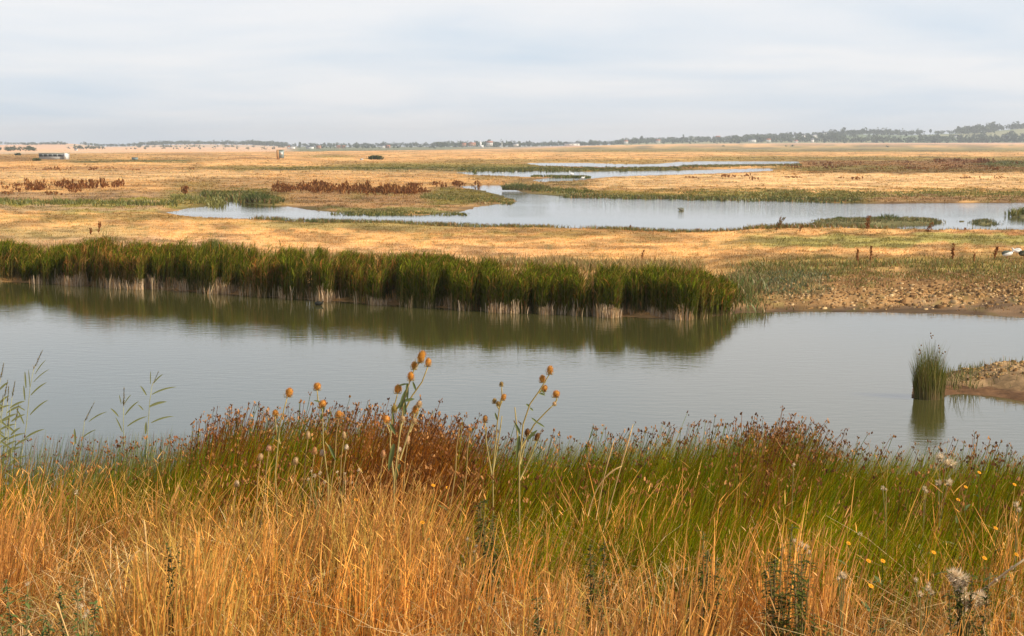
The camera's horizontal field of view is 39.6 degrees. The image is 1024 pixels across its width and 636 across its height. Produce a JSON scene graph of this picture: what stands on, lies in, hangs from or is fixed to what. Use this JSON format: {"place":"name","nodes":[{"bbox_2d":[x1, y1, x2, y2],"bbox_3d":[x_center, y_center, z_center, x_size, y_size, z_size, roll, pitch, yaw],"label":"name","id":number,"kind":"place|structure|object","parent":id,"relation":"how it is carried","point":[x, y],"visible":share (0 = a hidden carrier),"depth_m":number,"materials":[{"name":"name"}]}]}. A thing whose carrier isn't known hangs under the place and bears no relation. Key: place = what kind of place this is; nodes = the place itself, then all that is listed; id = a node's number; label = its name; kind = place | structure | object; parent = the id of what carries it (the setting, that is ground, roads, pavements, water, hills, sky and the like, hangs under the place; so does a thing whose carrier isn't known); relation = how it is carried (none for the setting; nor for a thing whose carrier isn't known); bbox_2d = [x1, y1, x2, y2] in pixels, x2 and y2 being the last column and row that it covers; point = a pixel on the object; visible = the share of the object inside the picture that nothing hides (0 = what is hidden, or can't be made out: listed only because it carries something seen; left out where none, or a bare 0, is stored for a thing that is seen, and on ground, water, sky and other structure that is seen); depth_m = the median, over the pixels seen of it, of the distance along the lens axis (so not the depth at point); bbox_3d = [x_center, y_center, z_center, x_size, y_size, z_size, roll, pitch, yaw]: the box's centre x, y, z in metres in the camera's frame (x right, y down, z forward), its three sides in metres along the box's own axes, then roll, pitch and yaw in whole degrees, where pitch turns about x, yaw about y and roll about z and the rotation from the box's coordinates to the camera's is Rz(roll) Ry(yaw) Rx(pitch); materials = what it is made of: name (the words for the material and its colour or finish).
{"place":"outdoors","nodes":[
{"label":"outdoors","id":0,"kind":"place"},
{"bbox_2d":[0,161,1023,497],"bbox_3d":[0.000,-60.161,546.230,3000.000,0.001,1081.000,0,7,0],"label":"water","id":1,"kind":"structure","parent":0,"point":[104,349],"depth_m":40.38,"materials":[{"name":"grey liquid"}]},
{"bbox_2d":[0,430,1023,635],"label":"dry grass","id":2,"kind":"structure","parent":0,"point":[298,588],"depth_m":4.90,"materials":[{"name":"plant"}]},
{"bbox_2d":[55,601,68,635],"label":"straw stalk","id":3,"kind":"object","parent":2,"relation":"on","point":[57,605],"visible":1,"depth_m":3.72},
{"bbox_2d":[109,549,139,597],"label":"straw stalk","id":4,"kind":"object","parent":2,"relation":"on","point":[136,552],"visible":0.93,"depth_m":4.12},
{"bbox_2d":[143,521,148,580],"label":"straw stalk","id":5,"kind":"object","parent":2,"relation":"on","point":[144,528],"visible":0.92,"depth_m":4.31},
{"bbox_2d":[251,454,262,540],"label":"teasel","id":6,"kind":"object","parent":2,"relation":"on","point":[260,456],"visible":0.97,"depth_m":6.13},
{"bbox_2d":[258,445,271,539],"bbox_3d":[-1.091,0.770,6.275,0.072,0.432,0.030,0,7,0],"label":"teasel","id":7,"kind":"object","parent":2,"relation":"on","point":[268,448],"visible":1,"depth_m":6.27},
{"bbox_2d":[286,457,298,543],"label":"teasel","id":8,"kind":"object","parent":2,"relation":"on","point":[295,460],"visible":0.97,"depth_m":6.58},
{"bbox_2d":[297,431,310,524],"bbox_3d":[-0.943,0.729,6.444,0.072,0.447,0.028,0,7,0],"label":"teasel","id":9,"kind":"object","parent":2,"relation":"on","point":[308,434],"visible":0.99,"depth_m":6.44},
{"bbox_2d":[305,447,317,530],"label":"teasel","id":10,"kind":"object","parent":2,"relation":"on","point":[314,451],"visible":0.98,"depth_m":6.42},
{"bbox_2d":[312,450,325,544],"bbox_3d":[-0.871,0.806,6.401,0.072,0.443,0.033,0,7,0],"label":"teasel","id":11,"kind":"object","parent":2,"relation":"on","point":[321,453],"visible":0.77,"depth_m":6.38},
{"bbox_2d":[329,410,342,503],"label":"teasel","id":12,"kind":"object","parent":2,"relation":"on","point":[338,414],"visible":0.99,"depth_m":6.53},
{"bbox_2d":[335,431,346,512],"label":"teasel","id":13,"kind":"object","parent":2,"relation":"on","point":[344,435],"visible":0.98,"depth_m":6.33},
{"bbox_2d":[337,444,349,523],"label":"teasel","id":14,"kind":"object","parent":2,"relation":"on","point":[346,447],"visible":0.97,"depth_m":6.28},
{"bbox_2d":[376,450,385,519],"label":"teasel","id":15,"kind":"object","parent":2,"relation":"on","point":[382,454],"visible":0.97,"depth_m":6.20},
{"bbox_2d":[395,447,401,494],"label":"teasel","id":16,"kind":"object","parent":2,"relation":"on","point":[400,450],"visible":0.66,"depth_m":6.43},
{"bbox_2d":[399,435,409,514],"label":"teasel","id":17,"kind":"object","parent":2,"relation":"on","point":[408,441],"visible":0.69,"depth_m":6.54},
{"bbox_2d":[449,424,460,513],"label":"teasel","id":18,"kind":"object","parent":2,"relation":"on","point":[459,426],"visible":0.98,"depth_m":6.43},
{"bbox_2d":[459,427,471,518],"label":"teasel","id":19,"kind":"object","parent":2,"relation":"on","point":[469,429],"visible":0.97,"depth_m":6.48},
{"bbox_2d":[588,466,620,515],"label":"straw stalk","id":20,"kind":"object","parent":2,"relation":"on","point":[610,472],"visible":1,"depth_m":5.51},
{"bbox_2d":[596,442,613,519],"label":"straw stalk","id":21,"kind":"object","parent":2,"relation":"on","point":[604,476],"visible":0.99,"depth_m":5.92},
{"bbox_2d":[603,425,632,531],"bbox_3d":[0.426,0.644,5.721,0.119,0.444,0.020,0,7,0],"label":"straw stalk","id":22,"kind":"object","parent":2,"relation":"on","point":[620,469],"visible":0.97,"depth_m":5.71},
{"bbox_2d":[0,128,1023,317],"bbox_3d":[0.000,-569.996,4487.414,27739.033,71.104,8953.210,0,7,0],"label":"ground","id":23,"kind":"structure","parent":0,"point":[955,147],"depth_m":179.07,"materials":[{"name":"plant"}]},
{"bbox_2d":[38,153,69,158],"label":"bird hide","id":24,"kind":"object","parent":23,"relation":"on","point":[53,155],"visible":0.95,"depth_m":614.47},
{"bbox_2d":[0,139,285,150],"bbox_3d":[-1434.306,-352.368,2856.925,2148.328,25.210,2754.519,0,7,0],"label":"ridge woodland","id":25,"kind":"object","parent":23,"relation":"on","point":[222,143],"visible":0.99,"depth_m":3980.54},
{"bbox_2d":[181,185,188,193],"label":"dead dock","id":26,"kind":"object","parent":23,"relation":"on","point":[183,190],"visible":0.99,"depth_m":171.29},
{"bbox_2d":[205,237,222,249],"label":"reed tuft","id":27,"kind":"object","parent":23,"relation":"on","point":[215,241],"visible":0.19,"depth_m":75.92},
{"bbox_2d":[239,191,273,201],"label":"grass tussock","id":28,"kind":"object","parent":23,"relation":"on","point":[250,197],"depth_m":151.12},
{"bbox_2d":[276,150,283,158],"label":"tower hide","id":29,"kind":"object","parent":23,"relation":"on","point":[280,153],"visible":0.88,"depth_m":614.72},
{"bbox_2d":[0,230,747,320],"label":"reed bed","id":30,"kind":"object","parent":23,"relation":"on","point":[428,280],"visible":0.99,"depth_m":54.80,"materials":[{"name":"plant"}]},
{"bbox_2d":[368,155,383,159],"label":"bush","id":31,"kind":"object","parent":23,"relation":"on","point":[371,157],"visible":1,"depth_m":595.23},
{"bbox_2d":[277,139,617,148],"bbox_3d":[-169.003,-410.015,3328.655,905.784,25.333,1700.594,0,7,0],"label":"shore woodland","id":32,"kind":"object","parent":23,"relation":"on","point":[495,144],"visible":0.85,"depth_m":3475.75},
{"bbox_2d":[486,141,492,145],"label":"house","id":33,"kind":"structure","parent":23,"relation":"on","point":[489,143],"depth_m":2875.17,"materials":[{"name":"white tile"}]},
{"bbox_2d":[0,163,1023,317],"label":"waterside herbs","id":34,"kind":"object","parent":23,"relation":"on","point":[754,281],"visible":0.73,"depth_m":96.65,"materials":[{"name":"plant"}]},
{"bbox_2d":[1,157,1023,195],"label":"shrubs","id":35,"kind":"object","parent":23,"relation":"on","point":[342,188],"visible":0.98,"depth_m":192.95,"materials":[{"name":"plant"}]},
{"bbox_2d":[499,181,530,189],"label":"grass tussock","id":36,"kind":"object","parent":23,"relation":"on","point":[515,186],"depth_m":188.73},
{"bbox_2d":[529,183,548,189],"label":"grass tussock","id":37,"kind":"object","parent":23,"relation":"on","point":[540,185],"depth_m":190.83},
{"bbox_2d":[564,143,579,145],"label":"house","id":38,"kind":"structure","parent":23,"relation":"on","point":[571,144],"depth_m":2920.91,"materials":[{"name":"stone"}]},
{"bbox_2d":[748,139,755,142],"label":"house","id":39,"kind":"structure","parent":23,"relation":"on","point":[751,140],"depth_m":3271.29,"materials":[{"name":"stone"}]},
{"bbox_2d":[775,217,785,231],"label":"dead dock","id":40,"kind":"object","parent":23,"relation":"on","point":[778,225],"visible":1,"depth_m":90.91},
{"bbox_2d":[617,121,1023,144],"bbox_3d":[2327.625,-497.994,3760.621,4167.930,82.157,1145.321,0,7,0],"label":"hill woodland","id":41,"kind":"object","parent":23,"relation":"on","point":[836,135],"visible":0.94,"depth_m":3558.72,"materials":[{"name":"plant"}]},
{"bbox_2d":[864,215,870,230],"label":"dead dock","id":42,"kind":"object","parent":23,"relation":"on","point":[867,223],"visible":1,"depth_m":90.89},
{"bbox_2d":[869,246,873,262],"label":"dead dock","id":43,"kind":"object","parent":23,"relation":"on","point":[870,250],"visible":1,"depth_m":65.10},
{"bbox_2d":[872,213,900,220],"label":"grass tussock","id":44,"kind":"object","parent":23,"relation":"on","point":[886,217],"depth_m":111.63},
{"bbox_2d":[755,266,1023,312],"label":"mud clods","id":45,"kind":"object","parent":23,"relation":"on","point":[955,298],"visible":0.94,"depth_m":54.38,"materials":[{"name":"soil"}]},
{"bbox_2d":[950,243,955,258],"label":"dead dock","id":46,"kind":"object","parent":23,"relation":"on","point":[952,252],"visible":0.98,"depth_m":67.10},
{"bbox_2d":[993,246,998,259],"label":"dead dock","id":47,"kind":"object","parent":23,"relation":"on","point":[996,250],"visible":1,"depth_m":66.09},
{"bbox_2d":[1002,250,1014,258],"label":"duck","id":48,"kind":"object","parent":23,"relation":"on","point":[1006,253],"visible":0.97,"depth_m":68.05},
{"bbox_2d":[1011,248,1021,254],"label":"duck","id":49,"kind":"object","parent":23,"relation":"on","point":[1016,250],"visible":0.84,"depth_m":70.05},
{"bbox_2d":[0,0,1023,146],"label":"sky","id":50,"kind":"structure","parent":0,"point":[99,72],"materials":[{"name":"white"}]},
{"bbox_2d":[911,361,1023,400],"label":"mud spit","id":51,"kind":"structure","parent":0,"point":[1001,388],"depth_m":34.95,"materials":[{"name":"soil"}]},
{"bbox_2d":[909,333,953,399],"bbox_3d":[9.955,1.150,33.966,1.071,1.610,1.021,0,7,0],"label":"rush clump","id":52,"kind":"object","parent":51,"relation":"on","point":[930,384],"visible":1,"depth_m":33.86,"materials":[{"name":"plant"}]},
{"bbox_2d":[946,361,966,391],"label":"rush clump","id":53,"kind":"object","parent":51,"relation":"on","point":[956,380],"visible":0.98,"depth_m":34.83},
{"bbox_2d":[958,364,979,390],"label":"rush clump","id":54,"kind":"object","parent":51,"relation":"on","point":[965,376],"visible":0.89,"depth_m":34.96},
{"bbox_2d":[946,356,1023,389],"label":"spit herbs","id":55,"kind":"object","parent":51,"relation":"on","point":[971,369],"visible":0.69,"depth_m":36.10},
{"bbox_2d":[962,360,1023,382],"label":"spit clods","id":56,"kind":"object","parent":51,"relation":"on","point":[1001,369],"visible":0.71,"depth_m":36.15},
{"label":"embankment","id":57,"kind":"structure","parent":0,"visible":0},
{"bbox_2d":[0,363,14,457],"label":"common reed","id":58,"kind":"object","parent":57,"relation":"on","point":[1,387],"visible":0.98,"depth_m":12.45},
{"bbox_2d":[0,380,15,474],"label":"common reed","id":59,"kind":"object","parent":57,"relation":"on","point":[1,432],"visible":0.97,"depth_m":11.82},
{"bbox_2d":[0,397,16,488],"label":"common reed","id":60,"kind":"object","parent":57,"relation":"on","point":[0,421],"visible":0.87,"depth_m":12.09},
{"bbox_2d":[1,412,19,478],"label":"common reed","id":61,"kind":"object","parent":57,"relation":"on","point":[2,436],"visible":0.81,"depth_m":12.51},
{"bbox_2d":[0,386,23,490],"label":"common reed","id":62,"kind":"object","parent":57,"relation":"on","point":[15,448],"visible":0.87,"depth_m":12.61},
{"bbox_2d":[0,382,27,475],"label":"common reed","id":63,"kind":"object","parent":57,"relation":"on","point":[15,418],"visible":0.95,"depth_m":12.04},
{"bbox_2d":[4,404,28,484],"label":"common reed","id":64,"kind":"object","parent":57,"relation":"on","point":[19,442],"visible":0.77,"depth_m":12.44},
{"bbox_2d":[0,579,53,635],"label":"leafy weed","id":65,"kind":"object","parent":57,"relation":"on","point":[10,629],"visible":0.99,"depth_m":3.83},
{"bbox_2d":[25,581,29,635],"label":"thistle","id":66,"kind":"object","parent":57,"relation":"on","point":[27,584],"visible":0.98,"depth_m":4.43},
{"bbox_2d":[16,350,47,455],"bbox_3d":[-4.271,1.516,12.776,0.325,2.490,0.028,0,7,0],"label":"common reed","id":67,"kind":"object","parent":57,"relation":"on","point":[34,432],"visible":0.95,"depth_m":12.67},
{"bbox_2d":[71,490,78,587],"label":"thistle","id":68,"kind":"object","parent":57,"relation":"on","point":[75,493],"visible":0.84,"depth_m":6.14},
{"bbox_2d":[54,580,102,635],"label":"leafy weed","id":69,"kind":"object","parent":57,"relation":"on","point":[59,596],"visible":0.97,"depth_m":3.82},
{"bbox_2d":[76,603,88,635],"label":"thistle","id":70,"kind":"object","parent":57,"relation":"on","point":[86,622],"visible":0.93,"depth_m":3.91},
{"bbox_2d":[74,403,104,497],"bbox_3d":[-3.854,1.808,13.120,0.316,2.115,0.036,0,7,0],"label":"common reed","id":71,"kind":"object","parent":57,"relation":"on","point":[85,434],"visible":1,"depth_m":13.02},
{"bbox_2d":[0,425,244,536],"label":"waterside rush","id":72,"kind":"object","parent":57,"relation":"on","point":[92,454],"visible":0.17,"depth_m":11.90,"materials":[{"name":"plant"}]},
{"bbox_2d":[111,388,146,451],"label":"common reed","id":73,"kind":"object","parent":57,"relation":"on","point":[125,414],"visible":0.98,"depth_m":13.00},
{"bbox_2d":[138,371,173,460],"bbox_3d":[-3.186,1.625,12.890,0.357,2.321,0.015,0,7,0],"label":"common reed","id":74,"kind":"object","parent":57,"relation":"on","point":[154,404],"visible":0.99,"depth_m":12.78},
{"bbox_2d":[163,543,191,635],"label":"leafy weed","id":75,"kind":"object","parent":57,"relation":"on","point":[171,568],"visible":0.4,"depth_m":4.21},
{"bbox_2d":[229,480,239,558],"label":"teasel","id":76,"kind":"object","parent":57,"relation":"on","point":[236,484],"visible":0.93,"depth_m":6.05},
{"bbox_2d":[271,387,292,559],"bbox_3d":[-1.020,0.892,6.364,0.115,1.189,0.059,4,8,29],"label":"teasel","id":77,"kind":"object","parent":57,"relation":"on","point":[289,391],"visible":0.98,"depth_m":6.31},
{"bbox_2d":[307,470,325,551],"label":"thistle","id":78,"kind":"object","parent":57,"relation":"on","point":[315,493],"visible":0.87,"depth_m":6.14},
{"bbox_2d":[313,382,335,509],"bbox_3d":[-0.805,0.871,6.192,0.096,1.216,0.129,0,7,0],"label":"teasel","id":79,"kind":"object","parent":57,"relation":"on","point":[322,403],"visible":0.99,"depth_m":6.11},
{"bbox_2d":[335,468,359,548],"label":"thistle","id":80,"kind":"object","parent":57,"relation":"on","point":[345,493],"visible":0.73,"depth_m":6.03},
{"bbox_2d":[382,350,431,562],"bbox_3d":[-0.421,0.776,5.903,0.201,1.352,0.381,0,7,0],"label":"teasel","id":81,"kind":"object","parent":57,"relation":"on","point":[398,388],"visible":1,"depth_m":5.70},
{"bbox_2d":[438,486,449,608],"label":"yellow flower","id":82,"kind":"object","parent":57,"relation":"on","point":[448,517],"visible":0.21,"depth_m":6.17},
{"bbox_2d":[462,537,481,635],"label":"thistle","id":83,"kind":"object","parent":57,"relation":"on","point":[475,546],"visible":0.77,"depth_m":5.16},
{"bbox_2d":[473,499,488,634],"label":"leafy weed","id":84,"kind":"object","parent":57,"relation":"on","point":[480,519],"visible":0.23,"depth_m":5.43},
{"bbox_2d":[480,513,503,633],"bbox_3d":[-0.070,1.075,5.164,0.092,0.761,0.120,4,8,31],"label":"leafy weed","id":85,"kind":"object","parent":57,"relation":"on","point":[494,553],"visible":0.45,"depth_m":5.13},
{"bbox_2d":[482,382,505,521],"bbox_3d":[-0.081,0.884,6.651,0.116,1.225,0.220,0,7,0],"label":"teasel","id":86,"kind":"object","parent":57,"relation":"on","point":[498,405],"visible":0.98,"depth_m":6.53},
{"bbox_2d":[0,391,1023,635],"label":"rush bed","id":87,"kind":"object","parent":57,"relation":"on","point":[236,455],"visible":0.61,"depth_m":7.38,"materials":[{"name":"plant"}]},
{"bbox_2d":[514,365,559,571],"bbox_3d":[0.104,0.824,6.085,0.193,1.304,0.325,0,7,0],"label":"teasel","id":88,"kind":"object","parent":57,"relation":"on","point":[543,389],"visible":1,"depth_m":5.91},
{"bbox_2d":[532,597,560,635],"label":"leafy weed","id":89,"kind":"object","parent":57,"relation":"on","point":[538,623],"visible":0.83,"depth_m":3.61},
{"bbox_2d":[582,539,611,635],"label":"leafy weed","id":90,"kind":"object","parent":57,"relation":"on","point":[593,589],"visible":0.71,"depth_m":4.43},
{"bbox_2d":[683,530,726,635],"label":"leafy weed","id":91,"kind":"object","parent":57,"relation":"on","point":[707,556],"visible":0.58,"depth_m":4.42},
{"bbox_2d":[759,524,798,635],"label":"leafy weed","id":92,"kind":"object","parent":57,"relation":"on","point":[774,561],"visible":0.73,"depth_m":4.44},
{"bbox_2d":[765,553,818,635],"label":"leafy weed","id":93,"kind":"object","parent":57,"relation":"on","point":[782,607],"visible":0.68,"depth_m":4.34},
{"bbox_2d":[789,463,795,543],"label":"thistle","id":94,"kind":"object","parent":57,"relation":"on","point":[793,465],"visible":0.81,"depth_m":6.11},
{"bbox_2d":[775,539,814,634],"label":"thistle","id":95,"kind":"object","parent":57,"relation":"on","point":[805,547],"visible":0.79,"depth_m":4.62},
{"bbox_2d":[787,554,832,635],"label":"leafy weed","id":96,"kind":"object","parent":57,"relation":"on","point":[797,629],"visible":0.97,"depth_m":4.24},
{"bbox_2d":[837,571,846,635],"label":"thistle","id":97,"kind":"object","parent":57,"relation":"on","point":[840,602],"visible":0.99,"depth_m":4.35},
{"bbox_2d":[835,541,850,606],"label":"yellow flower","id":98,"kind":"object","parent":57,"relation":"on","point":[848,543],"visible":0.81,"depth_m":5.21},
{"bbox_2d":[858,559,881,632],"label":"yellow flower","id":99,"kind":"object","parent":57,"relation":"on","point":[867,560],"visible":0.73,"depth_m":4.91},
{"bbox_2d":[861,583,886,633],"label":"yellow flower","id":100,"kind":"object","parent":57,"relation":"on","point":[866,605],"visible":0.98,"depth_m":4.48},
{"bbox_2d":[874,558,886,627],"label":"yellow flower","id":101,"kind":"object","parent":57,"relation":"on","point":[882,561],"visible":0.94,"depth_m":4.91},
{"bbox_2d":[880,485,886,578],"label":"thistle","id":102,"kind":"object","parent":57,"relation":"on","point":[886,517],"visible":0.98,"depth_m":5.75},
{"bbox_2d":[915,578,933,635],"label":"thistle","id":103,"kind":"object","parent":57,"relation":"on","point":[931,593],"visible":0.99,"depth_m":4.43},
{"bbox_2d":[919,485,943,568],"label":"thistle","id":104,"kind":"object","parent":57,"relation":"on","point":[924,488],"visible":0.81,"depth_m":6.16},
{"bbox_2d":[922,550,943,631],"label":"yellow flower","id":105,"kind":"object","parent":57,"relation":"on","point":[933,552],"visible":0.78,"depth_m":5.05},
{"bbox_2d":[934,451,957,586],"bbox_3d":[1.907,1.054,6.357,0.201,0.933,0.125,-2,7,-16],"label":"thistle","id":106,"kind":"object","parent":57,"relation":"on","point":[946,462],"visible":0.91,"depth_m":6.34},
{"bbox_2d":[955,498,966,566],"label":"yellow flower","id":107,"kind":"object","parent":57,"relation":"on","point":[956,518],"visible":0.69,"depth_m":5.97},
{"bbox_2d":[959,485,970,573],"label":"yellow flower","id":108,"kind":"object","parent":57,"relation":"on","point":[967,506],"visible":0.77,"depth_m":6.18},
{"bbox_2d":[945,567,987,635],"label":"thistle","id":109,"kind":"object","parent":57,"relation":"on","point":[955,580],"visible":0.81,"depth_m":4.22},
{"bbox_2d":[941,573,995,635],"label":"leafy weed","id":110,"kind":"object","parent":57,"relation":"on","point":[959,604],"visible":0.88,"depth_m":4.15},
{"bbox_2d":[973,471,984,565],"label":"yellow flower","id":111,"kind":"object","parent":57,"relation":"on","point":[979,472],"visible":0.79,"depth_m":6.43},
{"bbox_2d":[948,559,1023,635],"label":"bent stalk","id":112,"kind":"object","parent":57,"relation":"on","point":[1001,575],"visible":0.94,"depth_m":4.46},
{"bbox_2d":[982,556,996,620],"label":"yellow flower","id":113,"kind":"object","parent":57,"relation":"on","point":[984,557],"visible":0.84,"depth_m":4.96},
{"bbox_2d":[983,526,1002,600],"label":"yellow flower","id":114,"kind":"object","parent":57,"relation":"on","point":[995,528],"visible":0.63,"depth_m":5.47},
{"bbox_2d":[988,502,1021,626],"bbox_3d":[1.816,1.061,5.156,0.222,0.821,0.117,0,7,0],"label":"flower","id":115,"kind":"object","parent":57,"relation":"on","point":[1019,510],"visible":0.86,"depth_m":5.13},
{"bbox_2d":[1001,553,1017,617],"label":"yellow flower","id":116,"kind":"object","parent":57,"relation":"on","point":[1016,554],"visible":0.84,"depth_m":5.03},
{"bbox_2d":[1001,483,1019,547],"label":"yellow flower","id":117,"kind":"object","parent":57,"relation":"on","point":[1014,484],"visible":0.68,"depth_m":6.22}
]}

